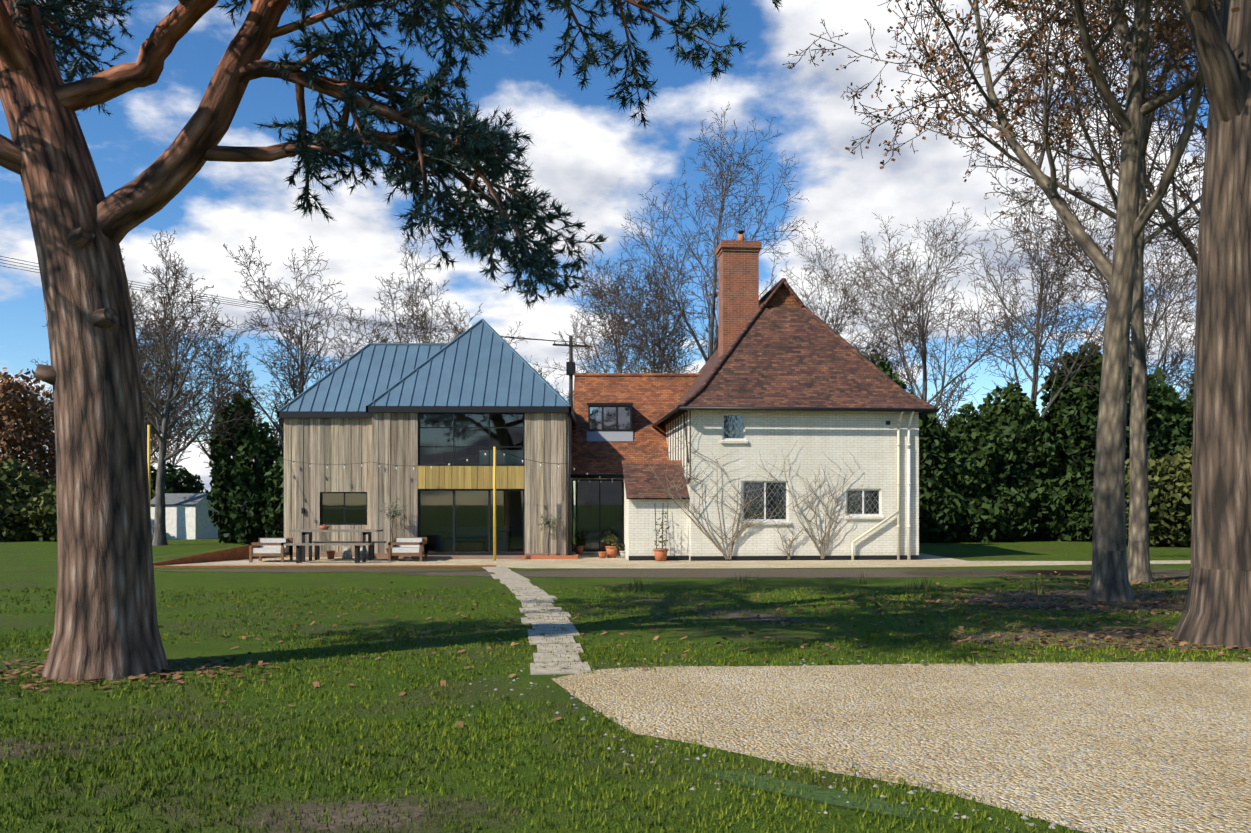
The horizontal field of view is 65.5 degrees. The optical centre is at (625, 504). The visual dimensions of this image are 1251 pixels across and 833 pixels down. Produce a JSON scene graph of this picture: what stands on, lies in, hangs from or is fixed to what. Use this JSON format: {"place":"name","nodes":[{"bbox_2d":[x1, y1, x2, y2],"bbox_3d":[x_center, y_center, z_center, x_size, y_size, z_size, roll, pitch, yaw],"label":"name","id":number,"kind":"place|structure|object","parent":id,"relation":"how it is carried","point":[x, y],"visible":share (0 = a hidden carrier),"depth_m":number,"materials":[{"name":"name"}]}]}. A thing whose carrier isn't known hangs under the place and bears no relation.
{"place":"outdoors","nodes":[
{"label":"outdoors","id":0,"kind":"place"},
{"bbox_2d":[482,566,591,674],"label":"stone path","id":1,"kind":"structure","parent":0,"point":[509,579],"depth_m":13.29,"materials":[{"name":"grey stone"}]},
{"bbox_2d":[0,0,1212,504],"label":"sky","id":2,"kind":"structure","parent":0,"point":[593,160],"materials":[{"name":"blue"}]},
{"bbox_2d":[0,505,1250,832],"bbox_3d":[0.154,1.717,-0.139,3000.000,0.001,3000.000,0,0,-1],"label":"ground","id":3,"kind":"structure","parent":0,"point":[16,571],"depth_m":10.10,"materials":[{"name":"green plant"}]},
{"bbox_2d":[0,367,55,485],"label":"rust scrub","id":4,"kind":"object","parent":3,"relation":"on","point":[14,403],"visible":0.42,"depth_m":58.63,"materials":[{"name":"brown plant"}]},
{"bbox_2d":[0,457,56,541],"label":"hedge","id":5,"kind":"object","parent":3,"relation":"on","point":[28,507],"visible":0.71,"depth_m":44.35,"materials":[{"name":"green plant"}]},
{"bbox_2d":[30,288,197,448],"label":"tree","id":6,"kind":"object","parent":3,"relation":"on","point":[153,441],"visible":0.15,"depth_m":52.00,"materials":[{"name":"grey plant"}]},
{"bbox_2d":[42,229,256,545],"bbox_3d":[-19.284,-4.667,39.896,8.499,13.367,6.228,0,0,-41],"label":"tree","id":7,"kind":"object","parent":3,"relation":"on","point":[159,538],"visible":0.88,"depth_m":40.48,"materials":[{"name":"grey plant"}]},
{"bbox_2d":[119,245,213,446],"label":"tree","id":8,"kind":"object","parent":3,"relation":"on","point":[147,363],"visible":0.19,"depth_m":46.83,"materials":[{"name":"grey plant"}]},
{"bbox_2d":[142,363,195,467],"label":"tree","id":9,"kind":"object","parent":3,"relation":"on","point":[177,445],"visible":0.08,"depth_m":100.74,"materials":[{"name":"grey plant"}]},
{"bbox_2d":[136,287,215,455],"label":"tree","id":10,"kind":"object","parent":3,"relation":"on","point":[168,432],"visible":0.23,"depth_m":59.17,"materials":[{"name":"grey plant"}]},
{"bbox_2d":[151,493,217,538],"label":"shed","id":11,"kind":"structure","parent":3,"relation":"on","point":[187,516],"depth_m":47.65,"materials":[{"name":"white wood"}]},
{"bbox_2d":[169,319,266,534],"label":"tree","id":12,"kind":"object","parent":3,"relation":"on","point":[215,405],"visible":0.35,"depth_m":49.94,"materials":[{"name":"grey plant"}]},
{"bbox_2d":[200,382,265,467],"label":"tree","id":13,"kind":"object","parent":3,"relation":"on","point":[258,414],"visible":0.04,"depth_m":101.94,"materials":[{"name":"grey plant"}]},
{"bbox_2d":[268,390,288,454],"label":"tree","id":14,"kind":"object","parent":3,"relation":"on","point":[279,439],"visible":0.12,"depth_m":96.32,"materials":[{"name":"grey plant"}]},
{"bbox_2d":[201,236,407,440],"bbox_3d":[-14.518,-5.237,43.988,7.844,14.509,7.165,0,0,14],"label":"tree","id":15,"kind":"object","parent":3,"relation":"on","point":[302,376],"visible":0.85,"depth_m":43.34,"materials":[{"name":"grey plant"}]},
{"bbox_2d":[0,0,782,681],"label":"scots pine","id":16,"kind":"object","parent":3,"relation":"on","point":[106,610],"visible":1,"depth_m":9.68,"materials":[{"name":"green plant"}]},
{"bbox_2d":[337,223,527,358],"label":"tree","id":17,"kind":"object","parent":3,"relation":"on","point":[422,317],"visible":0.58,"depth_m":47.97,"materials":[{"name":"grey plant"}]},
{"bbox_2d":[0,256,965,405],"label":"utility pole","id":18,"kind":"object","parent":3,"relation":"on","point":[570,370],"visible":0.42,"depth_m":45.32,"materials":[{"name":"brown wood"}]},
{"bbox_2d":[151,347,907,544],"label":"evergreens","id":19,"kind":"object","parent":3,"relation":"on","point":[246,495],"visible":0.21,"depth_m":41.43,"materials":[{"name":"green plant"}]},
{"bbox_2d":[534,362,573,408],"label":"tree","id":20,"kind":"object","parent":3,"relation":"on","point":[540,370],"visible":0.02,"depth_m":49.41,"materials":[{"name":"grey plant"}]},
{"bbox_2d":[573,488,574,518],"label":"tree","id":21,"kind":"object","parent":3,"relation":"on","point":[573,505],"depth_m":108.83,"materials":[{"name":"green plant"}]},
{"bbox_2d":[525,243,708,395],"bbox_3d":[0.460,-6.513,55.858,10.496,17.059,8.793,0,0,33],"label":"tree","id":22,"kind":"object","parent":3,"relation":"on","point":[599,308],"visible":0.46,"depth_m":55.12,"materials":[{"name":"grey plant"}]},
{"bbox_2d":[0,568,1243,832],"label":"earth patches","id":23,"kind":"object","parent":3,"relation":"on","point":[350,816],"visible":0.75,"depth_m":17.07,"materials":[{"name":"brown soil"}]},
{"bbox_2d":[0,571,1250,829],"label":"fallen leaves","id":24,"kind":"object","parent":3,"relation":"on","point":[992,605],"visible":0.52,"depth_m":12.58,"materials":[{"name":"plant"}]},
{"bbox_2d":[573,235,710,372],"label":"tree","id":25,"kind":"object","parent":3,"relation":"on","point":[662,348],"visible":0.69,"depth_m":49.27,"materials":[{"name":"brown plant"}]},
{"bbox_2d":[161,553,1190,567],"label":"patio","id":26,"kind":"structure","parent":3,"relation":"on","point":[589,560],"depth_m":28.05,"materials":[{"name":"beige stone"}]},
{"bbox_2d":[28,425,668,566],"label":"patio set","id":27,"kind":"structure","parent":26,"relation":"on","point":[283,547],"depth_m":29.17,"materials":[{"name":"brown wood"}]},
{"bbox_2d":[277,319,576,558],"bbox_3d":[-6.505,-2.353,33.995,9.515,8.140,7.550,0,0,-1],"label":"extension","id":28,"kind":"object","parent":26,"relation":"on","point":[480,386],"visible":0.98,"depth_m":31.48,"materials":[{"name":"wood"}]},
{"bbox_2d":[570,373,699,552],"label":"link range","id":29,"kind":"structure","parent":26,"relation":"on","point":[614,412],"depth_m":36.14,"materials":[{"name":"tile"}]},
{"bbox_2d":[581,101,808,372],"bbox_3d":[4.055,-9.131,51.201,11.404,22.296,10.259,0,0,24],"label":"tree","id":30,"kind":"object","parent":3,"relation":"on","point":[712,317],"visible":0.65,"depth_m":49.74,"materials":[{"name":"brown plant"}]},
{"bbox_2d":[622,230,938,560],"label":"cottage","id":31,"kind":"structure","parent":3,"relation":"on","point":[784,368],"depth_m":29.81,"materials":[{"name":"white brick"}]},
{"bbox_2d":[624,416,864,559],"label":"climbing plants","id":32,"kind":"object","parent":31,"relation":"attached to","point":[821,553],"visible":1,"depth_m":29.43,"materials":[{"name":"brown plant"}]},
{"bbox_2d":[688,767,952,824],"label":"fringe grass","id":33,"kind":"structure","parent":3,"relation":"on","point":[828,797],"depth_m":5.73,"materials":[{"name":"green plant"}]},
{"bbox_2d":[759,213,920,380],"bbox_3d":[12.766,-8.098,58.951,9.878,20.230,13.517,0,0,-27],"label":"tree","id":34,"kind":"object","parent":3,"relation":"on","point":[838,310],"visible":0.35,"depth_m":58.33,"materials":[{"name":"grey plant"}]},
{"bbox_2d":[853,322,933,399],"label":"tree","id":35,"kind":"object","parent":3,"relation":"on","point":[872,340],"visible":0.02,"depth_m":64.42,"materials":[{"name":"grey plant"}]},
{"bbox_2d":[551,661,1250,832],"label":"gravel drive","id":36,"kind":"structure","parent":3,"relation":"on","point":[1133,747],"depth_m":7.53,"materials":[{"name":"beige gravel"}]},
{"bbox_2d":[629,572,1187,602],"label":"daffodil clumps","id":37,"kind":"object","parent":3,"relation":"on","point":[746,585],"visible":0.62,"depth_m":19.19,"materials":[{"name":"green plant"}]},
{"bbox_2d":[828,202,1054,421],"bbox_3d":[16.654,-7.303,51.385,10.415,18.641,9.215,0,0,36],"label":"tree","id":38,"kind":"object","parent":3,"relation":"on","point":[922,347],"visible":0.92,"depth_m":51.40,"materials":[{"name":"brown plant"}]},
{"bbox_2d":[929,372,974,430],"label":"tree","id":39,"kind":"object","parent":3,"relation":"on","point":[946,411],"visible":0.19,"depth_m":103.77,"materials":[{"name":"grey plant"}]},
{"bbox_2d":[782,0,1211,582],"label":"tree","id":40,"kind":"object","parent":3,"relation":"on","point":[1138,554],"visible":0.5,"depth_m":21.77,"materials":[{"name":"brown plant"}]},
{"bbox_2d":[845,0,1219,601],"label":"beech tree","id":41,"kind":"object","parent":3,"relation":"on","point":[1109,582],"visible":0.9,"depth_m":17.04,"materials":[{"name":"brown plant"}]},
{"bbox_2d":[908,341,1193,542],"bbox_3d":[22.887,-3.034,46.791,24.917,10.110,7.068,0,0,-11],"label":"conifer hedge","id":42,"kind":"object","parent":3,"relation":"on","point":[1007,469],"visible":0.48,"depth_m":44.97,"materials":[{"name":"green plant"}]},
{"bbox_2d":[943,169,1165,423],"bbox_3d":[19.832,-6.902,46.382,6.870,17.838,9.700,0,0,-9],"label":"tree","id":43,"kind":"object","parent":3,"relation":"on","point":[1039,328],"visible":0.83,"depth_m":45.79,"materials":[{"name":"brown plant"}]},
{"bbox_2d":[978,171,1199,384],"bbox_3d":[26.678,-8.231,51.859,10.384,20.496,13.360,0,0,-41],"label":"tree","id":44,"kind":"object","parent":3,"relation":"on","point":[1155,324],"visible":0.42,"depth_m":49.91,"materials":[{"name":"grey plant"}]},
{"bbox_2d":[967,0,1213,278],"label":"tree","id":45,"kind":"object","parent":3,"relation":"on","point":[1174,232],"visible":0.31,"depth_m":28.38,"materials":[{"name":"brown plant"}]},
{"bbox_2d":[1092,440,1192,546],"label":"shrubs","id":46,"kind":"object","parent":3,"relation":"on","point":[1169,493],"visible":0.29,"depth_m":38.51,"materials":[{"name":"green plant"}]},
{"bbox_2d":[1097,328,1194,399],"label":"tree","id":47,"kind":"object","parent":3,"relation":"on","point":[1174,371],"visible":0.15,"depth_m":51.66,"materials":[{"name":"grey plant"}]},
{"bbox_2d":[1174,342,1194,398],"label":"tree","id":48,"kind":"object","parent":3,"relation":"on","point":[1186,376],"visible":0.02,"depth_m":59.80,"materials":[{"name":"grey plant"}]},
{"bbox_2d":[1181,317,1195,420],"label":"tree","id":49,"kind":"object","parent":3,"relation":"on","point":[1193,363],"visible":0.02,"depth_m":49.88,"materials":[{"name":"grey plant"}]},
{"bbox_2d":[1171,0,1250,647],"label":"oak tree","id":50,"kind":"object","parent":3,"relation":"on","point":[1217,611],"visible":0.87,"depth_m":11.99,"materials":[{"name":"brown plant"}]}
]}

